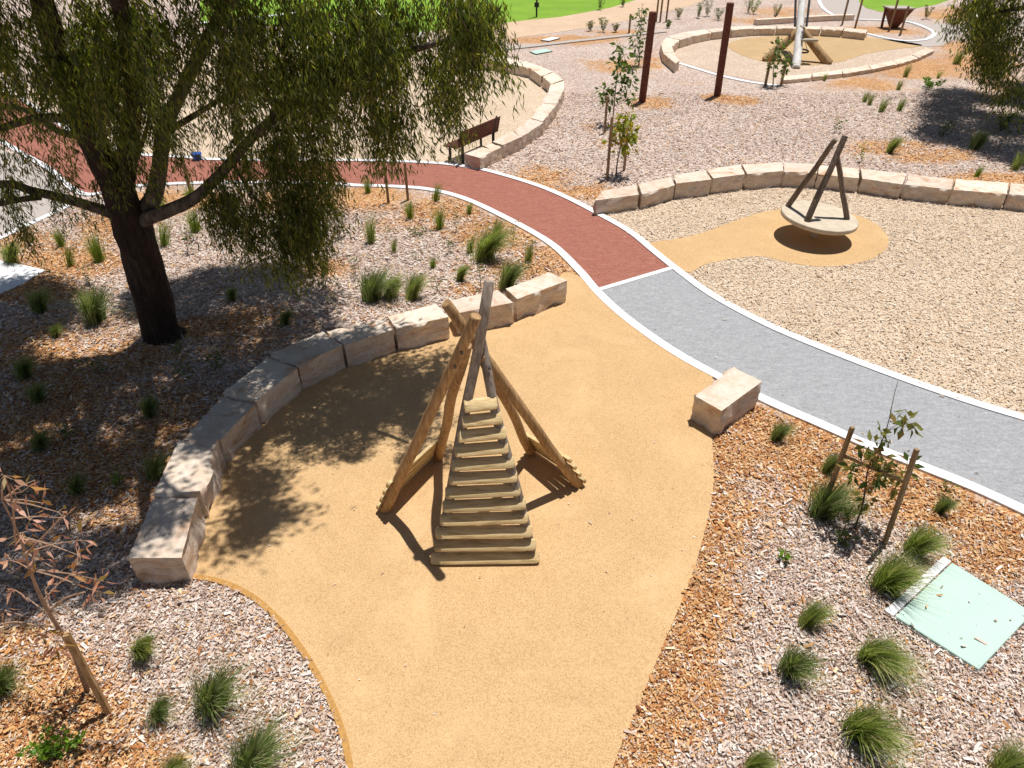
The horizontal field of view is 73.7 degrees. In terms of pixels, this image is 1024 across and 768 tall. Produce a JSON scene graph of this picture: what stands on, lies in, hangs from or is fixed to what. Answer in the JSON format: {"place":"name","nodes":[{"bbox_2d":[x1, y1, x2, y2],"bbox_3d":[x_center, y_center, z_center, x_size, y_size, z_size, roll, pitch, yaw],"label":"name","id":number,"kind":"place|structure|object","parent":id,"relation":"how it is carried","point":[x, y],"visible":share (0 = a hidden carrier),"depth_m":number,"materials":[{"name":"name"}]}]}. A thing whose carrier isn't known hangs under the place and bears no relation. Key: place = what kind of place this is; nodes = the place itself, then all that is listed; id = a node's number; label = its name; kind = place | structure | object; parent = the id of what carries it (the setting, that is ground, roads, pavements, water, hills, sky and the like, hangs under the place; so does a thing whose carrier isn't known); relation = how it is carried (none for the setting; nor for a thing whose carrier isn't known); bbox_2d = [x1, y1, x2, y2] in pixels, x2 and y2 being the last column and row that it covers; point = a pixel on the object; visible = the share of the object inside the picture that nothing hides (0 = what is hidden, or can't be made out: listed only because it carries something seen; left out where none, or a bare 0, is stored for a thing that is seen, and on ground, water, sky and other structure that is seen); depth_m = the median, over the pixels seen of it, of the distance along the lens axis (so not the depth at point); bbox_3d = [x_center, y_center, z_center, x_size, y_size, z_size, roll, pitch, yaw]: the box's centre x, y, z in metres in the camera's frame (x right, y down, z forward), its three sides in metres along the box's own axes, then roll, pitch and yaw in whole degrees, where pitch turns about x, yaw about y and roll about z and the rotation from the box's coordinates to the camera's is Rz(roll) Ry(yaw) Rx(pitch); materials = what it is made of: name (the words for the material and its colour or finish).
{"place":"outdoors","nodes":[
{"label":"outdoors","id":0,"kind":"place"},
{"bbox_2d":[0,149,66,234],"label":"concrete path","id":1,"kind":"structure","parent":0,"point":[38,209],"depth_m":16.69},
{"bbox_2d":[0,95,667,286],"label":"red path","id":2,"kind":"structure","parent":0,"point":[601,251],"depth_m":16.60,"materials":[{"name":"asphalt"}]},
{"bbox_2d":[200,0,633,31],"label":"lawn","id":3,"kind":"structure","parent":0,"point":[521,10],"depth_m":43.65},
{"bbox_2d":[0,0,1023,767],"bbox_3d":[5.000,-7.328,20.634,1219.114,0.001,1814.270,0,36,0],"label":"ground","id":4,"kind":"structure","parent":0,"point":[582,68],"depth_m":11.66,"materials":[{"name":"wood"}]},
{"bbox_2d":[0,239,26,263],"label":"grass tuft","id":5,"kind":"object","parent":4,"relation":"on","point":[7,252],"visible":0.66,"depth_m":13.81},
{"bbox_2d":[0,652,43,702],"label":"grass tuft","id":6,"kind":"object","parent":4,"relation":"on","point":[7,677],"visible":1,"depth_m":6.43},
{"bbox_2d":[0,260,45,294],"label":"concrete slab","id":7,"kind":"structure","parent":4,"relation":"on","point":[11,277],"depth_m":13.49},
{"bbox_2d":[6,352,49,380],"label":"grass tuft","id":8,"kind":"object","parent":4,"relation":"on","point":[22,368],"visible":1,"depth_m":10.54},
{"bbox_2d":[13,284,59,315],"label":"grass tuft","id":9,"kind":"object","parent":4,"relation":"on","point":[37,302],"visible":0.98,"depth_m":12.20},
{"bbox_2d":[18,425,56,453],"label":"grass tuft","id":10,"kind":"object","parent":4,"relation":"on","point":[39,442],"visible":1,"depth_m":9.20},
{"bbox_2d":[20,379,63,404],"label":"grass tuft","id":11,"kind":"object","parent":4,"relation":"on","point":[36,394],"visible":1,"depth_m":10.10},
{"bbox_2d":[14,724,86,762],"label":"seedling","id":12,"kind":"object","parent":4,"relation":"on","point":[46,750],"visible":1,"depth_m":5.94,"materials":[{"name":"green plant"}]},
{"bbox_2d":[0,469,116,691],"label":"sapling","id":13,"kind":"object","parent":4,"relation":"on","point":[22,539],"visible":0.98,"depth_m":5.42,"materials":[{"name":"brown plant"}]},
{"bbox_2d":[61,468,95,496],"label":"grass tuft","id":14,"kind":"object","parent":4,"relation":"on","point":[75,486],"visible":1,"depth_m":8.56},
{"bbox_2d":[62,631,111,715],"bbox_3d":[-3.759,2.612,6.079,0.052,1.151,0.163,-12,38,-16],"label":"wooden stake","id":15,"kind":"object","parent":4,"relation":"on","point":[80,660],"visible":0.79,"depth_m":6.03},
{"bbox_2d":[49,281,134,328],"bbox_3d":[-7.115,-1.464,11.885,1.433,0.797,1.214,-1,36,-1],"label":"grass tuft","id":16,"kind":"object","parent":4,"relation":"on","point":[93,312],"visible":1,"depth_m":11.81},
{"bbox_2d":[75,225,111,263],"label":"grass tuft","id":17,"kind":"object","parent":4,"relation":"on","point":[96,253],"visible":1,"depth_m":13.81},
{"bbox_2d":[121,625,168,667],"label":"grass tuft","id":18,"kind":"object","parent":4,"relation":"on","point":[142,648],"visible":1,"depth_m":6.66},
{"bbox_2d":[136,393,164,418],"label":"grass tuft","id":19,"kind":"object","parent":4,"relation":"on","point":[148,409],"visible":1,"depth_m":9.78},
{"bbox_2d":[142,448,172,482],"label":"grass tuft","id":20,"kind":"object","parent":4,"relation":"on","point":[154,469],"visible":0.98,"depth_m":8.75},
{"bbox_2d":[137,681,187,737],"bbox_3d":[-3.148,2.942,6.222,0.651,0.326,0.552,11,38,15],"label":"grass tuft","id":21,"kind":"object","parent":4,"relation":"on","point":[163,707],"visible":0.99,"depth_m":6.21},
{"bbox_2d":[128,496,205,585],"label":"sandstone block","id":22,"kind":"structure","parent":4,"relation":"on","point":[169,540],"depth_m":7.53,"materials":[{"name":"stone"}]},
{"bbox_2d":[152,744,216,767],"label":"grass tuft","id":23,"kind":"object","parent":4,"relation":"on","point":[174,763],"visible":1,"depth_m":5.83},
{"bbox_2d":[153,438,225,516],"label":"sandstone block","id":24,"kind":"structure","parent":4,"relation":"on","point":[195,468],"depth_m":8.37,"materials":[{"name":"stone"}]},
{"bbox_2d":[183,397,260,462],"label":"sandstone block","id":25,"kind":"structure","parent":4,"relation":"on","point":[232,426],"depth_m":9.22,"materials":[{"name":"stone"}]},
{"bbox_2d":[155,646,293,730],"bbox_3d":[-2.619,2.741,6.281,1.160,0.581,0.983,-5,36,-7],"label":"grass tuft","id":26,"kind":"object","parent":4,"relation":"on","point":[213,695],"visible":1,"depth_m":6.21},
{"bbox_2d":[223,358,301,423],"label":"sandstone block","id":27,"kind":"structure","parent":4,"relation":"on","point":[268,388],"depth_m":9.87,"materials":[{"name":"stone"}]},
{"bbox_2d":[0,0,526,344],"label":"willow tree","id":28,"kind":"object","parent":4,"relation":"on","point":[92,85],"visible":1,"depth_m":8.10,"materials":[{"name":"green plant"}]},
{"bbox_2d":[192,574,352,767],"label":"rubber edging","id":29,"kind":"object","parent":4,"relation":"on","point":[318,677],"visible":0.95,"depth_m":6.82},
{"bbox_2d":[212,682,340,767],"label":"grass tuft","id":30,"kind":"object","parent":4,"relation":"on","point":[256,752],"visible":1,"depth_m":5.82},
{"bbox_2d":[22,47,547,163],"bbox_3d":[-8.834,-11.292,26.083,20.971,0.001,17.812,0,36,0],"label":"woodchip pit","id":31,"kind":"object","parent":4,"relation":"on","point":[533,92],"visible":0.15,"depth_m":22.77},
{"bbox_2d":[443,116,500,162],"bbox_3d":[-1.120,-6.970,19.334,0.667,0.950,1.940,21,41,26],"label":"park bench","id":32,"kind":"object","parent":31,"relation":"on","point":[492,126],"visible":0.74,"depth_m":19.13,"materials":[{"name":"brown wood"}]},
{"bbox_2d":[530,66,552,86],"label":"sandstone block","id":33,"kind":"structure","parent":31,"relation":"on","point":[537,73],"depth_m":26.72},
{"bbox_2d":[0,201,593,366],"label":"mulch chips","id":34,"kind":"object","parent":4,"relation":"on","point":[260,349],"visible":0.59,"depth_m":13.09,"materials":[{"name":"brown wood"}]},
{"bbox_2d":[271,331,345,388],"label":"sandstone block","id":35,"kind":"structure","parent":4,"relation":"on","point":[315,358],"depth_m":10.47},
{"bbox_2d":[326,318,395,366],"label":"sandstone block","id":36,"kind":"structure","parent":4,"relation":"on","point":[364,342],"depth_m":10.94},
{"bbox_2d":[360,211,375,243],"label":"grass tuft","id":37,"kind":"object","parent":4,"relation":"on","point":[371,232],"visible":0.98,"depth_m":14.54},
{"bbox_2d":[348,262,403,304],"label":"grass tuft","id":38,"kind":"object","parent":4,"relation":"on","point":[371,289],"visible":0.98,"depth_m":12.51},
{"bbox_2d":[380,272,417,301],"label":"grass tuft","id":39,"kind":"object","parent":4,"relation":"on","point":[391,291],"visible":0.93,"depth_m":12.60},
{"bbox_2d":[388,303,449,349],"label":"sandstone block","id":40,"kind":"structure","parent":4,"relation":"on","point":[422,326],"depth_m":11.32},
{"bbox_2d":[401,270,436,301],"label":"grass tuft","id":41,"kind":"object","parent":4,"relation":"on","point":[414,285],"visible":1,"depth_m":12.58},
{"bbox_2d":[195,271,713,767],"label":"rubber surface","id":42,"kind":"object","parent":4,"relation":"on","point":[549,659],"visible":0.88,"depth_m":7.91,"materials":[{"name":"rubber"}]},
{"bbox_2d":[376,280,585,564],"bbox_3d":[-0.353,0.247,7.613,2.600,3.132,2.017,0,36,0],"label":"climbing frame","id":43,"kind":"object","parent":42,"relation":"on","point":[456,542],"visible":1,"depth_m":7.45,"materials":[{"name":"wood"}]},
{"bbox_2d":[451,290,513,333],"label":"sandstone block","id":44,"kind":"structure","parent":4,"relation":"on","point":[501,311],"depth_m":11.75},
{"bbox_2d":[465,144,501,168],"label":"sandstone block","id":45,"kind":"structure","parent":4,"relation":"on","point":[480,158],"depth_m":18.66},
{"bbox_2d":[468,216,525,262],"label":"grass tuft","id":46,"kind":"object","parent":4,"relation":"on","point":[487,246],"visible":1,"depth_m":13.82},
{"bbox_2d":[493,131,520,157],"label":"sandstone block","id":47,"kind":"structure","parent":4,"relation":"on","point":[509,144],"depth_m":19.52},
{"bbox_2d":[0,363,1023,535],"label":"mulch chips","id":48,"kind":"object","parent":4,"relation":"on","point":[814,441],"visible":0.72,"depth_m":9.07,"materials":[{"name":"brown wood"}]},
{"bbox_2d":[0,141,1023,515],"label":"kerb","id":49,"kind":"structure","parent":4,"relation":"on","point":[810,419],"depth_m":10.95,"materials":[{"name":"concrete"}]},
{"bbox_2d":[3,91,1023,420],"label":"kerb","id":50,"kind":"structure","parent":4,"relation":"on","point":[795,335],"depth_m":12.20,"materials":[{"name":"concrete"}]},
{"bbox_2d":[489,255,538,290],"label":"grass tuft","id":51,"kind":"object","parent":4,"relation":"on","point":[508,275],"visible":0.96,"depth_m":12.85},
{"bbox_2d":[514,119,543,148],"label":"sandstone block","id":52,"kind":"structure","parent":4,"relation":"on","point":[528,131],"depth_m":20.48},
{"bbox_2d":[506,272,566,319],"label":"sandstone block","id":53,"kind":"structure","parent":4,"relation":"on","point":[538,294],"depth_m":12.21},
{"bbox_2d":[531,103,556,132],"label":"sandstone block","id":54,"kind":"structure","parent":4,"relation":"on","point":[546,113],"depth_m":21.94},
{"bbox_2d":[541,88,564,111],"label":"sandstone block","id":55,"kind":"structure","parent":4,"relation":"on","point":[555,97],"depth_m":23.50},
{"bbox_2d":[484,30,666,51],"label":"kerb","id":56,"kind":"structure","parent":4,"relation":"on","point":[578,40],"depth_m":33.99,"materials":[{"name":"concrete"}]},
{"bbox_2d":[594,40,639,116],"bbox_3d":[3.299,-9.255,21.529,1.471,2.815,1.070,0,36,0],"label":"sapling","id":57,"kind":"object","parent":4,"relation":"on","point":[626,67],"visible":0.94,"depth_m":21.31,"materials":[{"name":"green plant"}]},
{"bbox_2d":[606,117,627,178],"bbox_3d":[2.764,-6.203,17.802,0.089,1.630,0.937,25,43,30],"label":"stake frame","id":58,"kind":"object","parent":4,"relation":"on","point":[609,149],"visible":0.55,"depth_m":17.63,"materials":[{"name":"brown wood"}]},
{"bbox_2d":[599,105,640,175],"bbox_3d":[2.848,-6.273,17.668,0.965,1.840,0.892,19,40,24],"label":"sapling","id":59,"kind":"object","parent":4,"relation":"on","point":[623,131],"visible":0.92,"depth_m":17.50,"materials":[{"name":"green plant"}]},
{"bbox_2d":[599,267,671,289],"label":"kerb","id":60,"kind":"structure","parent":4,"relation":"on","point":[635,278],"depth_m":13.34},
{"bbox_2d":[628,5,652,65],"bbox_3d":[5.414,-14.656,28.688,1.110,2.449,0.940,-30,46,-35],"label":"sapling","id":61,"kind":"object","parent":4,"relation":"on","point":[641,21],"visible":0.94,"depth_m":28.70,"materials":[{"name":"green plant"}]},
{"bbox_2d":[638,11,656,102],"bbox_3d":[4.679,-11.237,23.631,0.330,2.908,0.258,-27,44,-32],"label":"timber post","id":62,"kind":"object","parent":4,"relation":"on","point":[647,54],"visible":0.99,"depth_m":23.48,"materials":[{"name":"brown wood"}]},
{"bbox_2d":[662,52,679,72],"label":"sandstone block","id":63,"kind":"structure","parent":4,"relation":"on","point":[670,60],"depth_m":28.94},
{"bbox_2d":[673,170,711,198],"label":"sandstone block","id":64,"kind":"structure","parent":4,"relation":"on","point":[693,184],"depth_m":16.81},
{"bbox_2d":[714,2,733,96],"bbox_3d":[7.517,-11.813,24.288,0.329,3.067,0.263,23,42,29],"label":"timber post","id":65,"kind":"object","parent":4,"relation":"on","point":[724,45],"visible":0.99,"depth_m":24.13,"materials":[{"name":"brown wood"}]},
{"bbox_2d":[706,165,744,193],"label":"sandstone block","id":66,"kind":"structure","parent":4,"relation":"on","point":[727,178],"depth_m":17.10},
{"bbox_2d":[690,367,761,435],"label":"sandstone block","id":67,"kind":"structure","parent":4,"relation":"on","point":[728,397],"depth_m":9.65,"materials":[{"name":"stone"}]},
{"bbox_2d":[431,91,1023,202],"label":"mulch chips","id":68,"kind":"object","parent":4,"relation":"on","point":[782,123],"visible":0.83,"depth_m":21.06,"materials":[{"name":"brown wood"}]},
{"bbox_2d":[730,26,753,37],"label":"sandstone block","id":69,"kind":"structure","parent":4,"relation":"on","point":[741,31],"depth_m":35.02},
{"bbox_2d":[743,738,788,767],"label":"grass tuft","id":70,"kind":"object","parent":4,"relation":"on","point":[760,759],"visible":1,"depth_m":5.83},
{"bbox_2d":[650,209,888,272],"bbox_3d":[5.783,-3.030,14.726,5.492,0.032,2.924,-17,39,-22],"label":"rubber surface","id":71,"kind":"object","parent":4,"relation":"on","point":[774,234],"visible":0.86,"depth_m":14.64,"materials":[{"name":"rubber"}]},
{"bbox_2d":[780,135,858,237],"bbox_3d":[6.612,-4.090,14.343,1.600,2.158,1.601,0,36,0],"label":"spinning dish","id":72,"kind":"object","parent":71,"relation":"on","point":[814,216],"visible":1,"depth_m":14.34,"materials":[{"name":"wood"}]},
{"bbox_2d":[763,35,795,84],"bbox_3d":[10.189,-12.218,25.861,1.368,1.828,0.915,0,36,0],"label":"sapling","id":73,"kind":"object","parent":4,"relation":"on","point":[777,42],"visible":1,"depth_m":25.76,"materials":[{"name":"green plant"}]},
{"bbox_2d":[769,418,799,441],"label":"grass tuft","id":74,"kind":"object","parent":4,"relation":"on","point":[779,432],"visible":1,"depth_m":9.36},
{"bbox_2d":[674,30,926,83],"bbox_3d":[13.123,-16.165,32.790,13.893,0.001,9.766,-20,41,-26],"label":"woodchip pit","id":75,"kind":"object","parent":4,"relation":"on","point":[704,55],"visible":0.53,"depth_m":30.11,"materials":[{"name":"wood"}]},
{"bbox_2d":[762,0,832,68],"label":"log frame","id":76,"kind":"object","parent":75,"relation":"on","point":[800,34],"visible":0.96,"depth_m":29.60,"materials":[{"name":"wood"}]},
{"bbox_2d":[753,14,854,24],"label":"edging wall","id":77,"kind":"structure","parent":4,"relation":"on","point":[787,20],"depth_m":38.83,"materials":[{"name":"stone"}]},
{"bbox_2d":[771,634,844,697],"bbox_3d":[2.842,2.656,6.514,0.890,0.446,0.754,20,41,25],"label":"grass tuft","id":78,"kind":"object","parent":4,"relation":"on","point":[795,666],"visible":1,"depth_m":6.49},
{"bbox_2d":[606,186,1023,412],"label":"woodchip pit","id":79,"kind":"object","parent":4,"relation":"on","point":[946,350],"visible":0.64,"depth_m":13.12,"materials":[{"name":"gravel"}]},
{"bbox_2d":[593,185,638,214],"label":"sandstone block","id":80,"kind":"structure","parent":79,"relation":"on","point":[620,199],"depth_m":16.03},
{"bbox_2d":[637,177,674,208],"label":"sandstone block","id":81,"kind":"structure","parent":79,"relation":"on","point":[656,192],"depth_m":16.45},
{"bbox_2d":[742,162,783,189],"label":"sandstone block","id":82,"kind":"structure","parent":79,"relation":"on","point":[761,175],"depth_m":17.32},
{"bbox_2d":[780,163,817,187],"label":"sandstone block","id":83,"kind":"structure","parent":79,"relation":"on","point":[795,174],"depth_m":17.38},
{"bbox_2d":[603,187,1023,415],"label":"loose woodchips","id":84,"kind":"object","parent":79,"relation":"on","point":[907,313],"visible":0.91,"depth_m":13.11,"materials":[{"name":"brown wood"}]},
{"bbox_2d":[814,165,858,192],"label":"sandstone block","id":85,"kind":"structure","parent":79,"relation":"on","point":[851,177],"depth_m":17.20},
{"bbox_2d":[857,169,905,198],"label":"sandstone block","id":86,"kind":"structure","parent":79,"relation":"on","point":[882,183],"depth_m":16.91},
{"bbox_2d":[900,174,952,203],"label":"sandstone block","id":87,"kind":"structure","parent":79,"relation":"on","point":[926,189],"depth_m":16.59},
{"bbox_2d":[947,179,1008,208],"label":"sandstone block","id":88,"kind":"structure","parent":79,"relation":"on","point":[983,194],"depth_m":16.33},
{"bbox_2d":[1003,183,1023,211],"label":"sandstone block","id":89,"kind":"structure","parent":79,"relation":"on","point":[1014,199],"depth_m":16.14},
{"bbox_2d":[797,593,841,631],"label":"grass tuft","id":90,"kind":"object","parent":4,"relation":"on","point":[814,614],"visible":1,"depth_m":6.99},
{"bbox_2d":[728,35,921,65],"bbox_3d":[14.433,-16.365,33.079,9.706,0.032,6.188,-22,41,-27],"label":"rubber surface","id":91,"kind":"object","parent":4,"relation":"on","point":[838,49],"visible":0.72,"depth_m":32.71,"materials":[{"name":"rubber"}]},
{"bbox_2d":[842,28,867,39],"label":"sandstone block","id":92,"kind":"structure","parent":91,"relation":"on","point":[852,33],"depth_m":34.52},
{"bbox_2d":[818,450,849,474],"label":"grass tuft","id":93,"kind":"object","parent":4,"relation":"on","point":[829,465],"visible":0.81,"depth_m":8.85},
{"bbox_2d":[804,465,880,524],"bbox_3d":[3.951,1.319,8.264,1.268,0.552,1.074,-6,36,-8],"label":"grass tuft","id":94,"kind":"object","parent":4,"relation":"on","point":[826,500],"visible":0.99,"depth_m":8.16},
{"bbox_2d":[842,65,871,77],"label":"sandstone block","id":95,"kind":"structure","parent":4,"relation":"on","point":[856,71],"depth_m":27.92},
{"bbox_2d":[828,426,919,545],"bbox_3d":[4.080,1.142,7.800,0.101,1.506,0.852,-24,43,-30],"label":"stake frame","id":96,"kind":"object","parent":4,"relation":"on","point":[904,481],"visible":0.74,"depth_m":7.71,"materials":[{"name":"brown wood"}]},
{"bbox_2d":[817,0,936,41],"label":"kerb","id":97,"kind":"structure","parent":4,"relation":"on","point":[931,36],"depth_m":36.41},
{"bbox_2d":[836,382,925,524],"bbox_3d":[4.112,0.872,7.598,0.930,2.117,0.501,0,36,0],"label":"sapling","id":98,"kind":"object","parent":4,"relation":"on","point":[871,457],"visible":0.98,"depth_m":7.62,"materials":[{"name":"green plant"}]},
{"bbox_2d":[838,685,943,767],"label":"grass tuft","id":99,"kind":"object","parent":4,"relation":"on","point":[865,729],"visible":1,"depth_m":5.93,"materials":[{"name":"plant"}]},
{"bbox_2d":[850,619,945,713],"bbox_3d":[3.687,2.671,6.491,0.979,0.448,0.969,-25,43,-30],"label":"grass tuft","id":100,"kind":"object","parent":4,"relation":"on","point":[877,656],"visible":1,"depth_m":6.54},
{"bbox_2d":[880,6,915,27],"bbox_3d":[20.802,-19.866,37.028,1.360,1.015,1.000,0,36,0],"label":"tapered stand","id":101,"kind":"object","parent":4,"relation":"on","point":[898,16],"visible":0.9,"depth_m":36.78,"materials":[{"name":"wood"}]},
{"bbox_2d":[864,537,963,610],"bbox_3d":[4.224,2.032,7.252,1.001,0.587,0.909,-1,36,-2],"label":"grass tuft","id":102,"kind":"object","parent":4,"relation":"on","point":[894,577],"visible":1,"depth_m":7.26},
{"bbox_2d":[900,518,961,569],"bbox_3d":[4.743,1.782,7.670,0.808,0.500,0.733,5,36,7],"label":"grass tuft","id":103,"kind":"object","parent":4,"relation":"on","point":[917,542],"visible":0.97,"depth_m":7.69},
{"bbox_2d":[930,491,963,514],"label":"grass tuft","id":104,"kind":"object","parent":4,"relation":"on","point":[945,506],"visible":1,"depth_m":8.28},
{"bbox_2d":[884,556,1023,672],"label":"pit lid","id":105,"kind":"object","parent":4,"relation":"on","point":[935,623],"visible":0.9,"depth_m":7.15,"materials":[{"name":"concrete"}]},
{"bbox_2d":[925,0,1023,135],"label":"willow tree","id":106,"kind":"object","parent":4,"relation":"on","point":[985,28],"visible":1,"depth_m":20.09,"materials":[{"name":"green plant"}]},
{"bbox_2d":[968,128,996,149],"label":"grass tuft","id":107,"kind":"object","parent":4,"relation":"on","point":[979,140],"visible":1,"depth_m":19.87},
{"bbox_2d":[985,721,1023,767],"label":"grass tuft","id":108,"kind":"object","parent":4,"relation":"on","point":[1008,759],"visible":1,"depth_m":5.83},
{"bbox_2d":[441,0,702,47],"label":"gravel path","id":109,"kind":"structure","parent":0,"point":[614,14],"depth_m":39.68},
{"bbox_2d":[602,270,1023,503],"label":"grey path","id":110,"kind":"structure","parent":0,"point":[673,308],"depth_m":10.45,"materials":[{"name":"concrete"}]},
{"bbox_2d":[859,0,947,10],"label":"lawn","id":111,"kind":"structure","parent":0,"point":[877,5],"depth_m":45.17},
{"bbox_2d":[821,0,1023,46],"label":"concrete path","id":112,"kind":"structure","parent":0,"point":[835,6],"depth_m":40.27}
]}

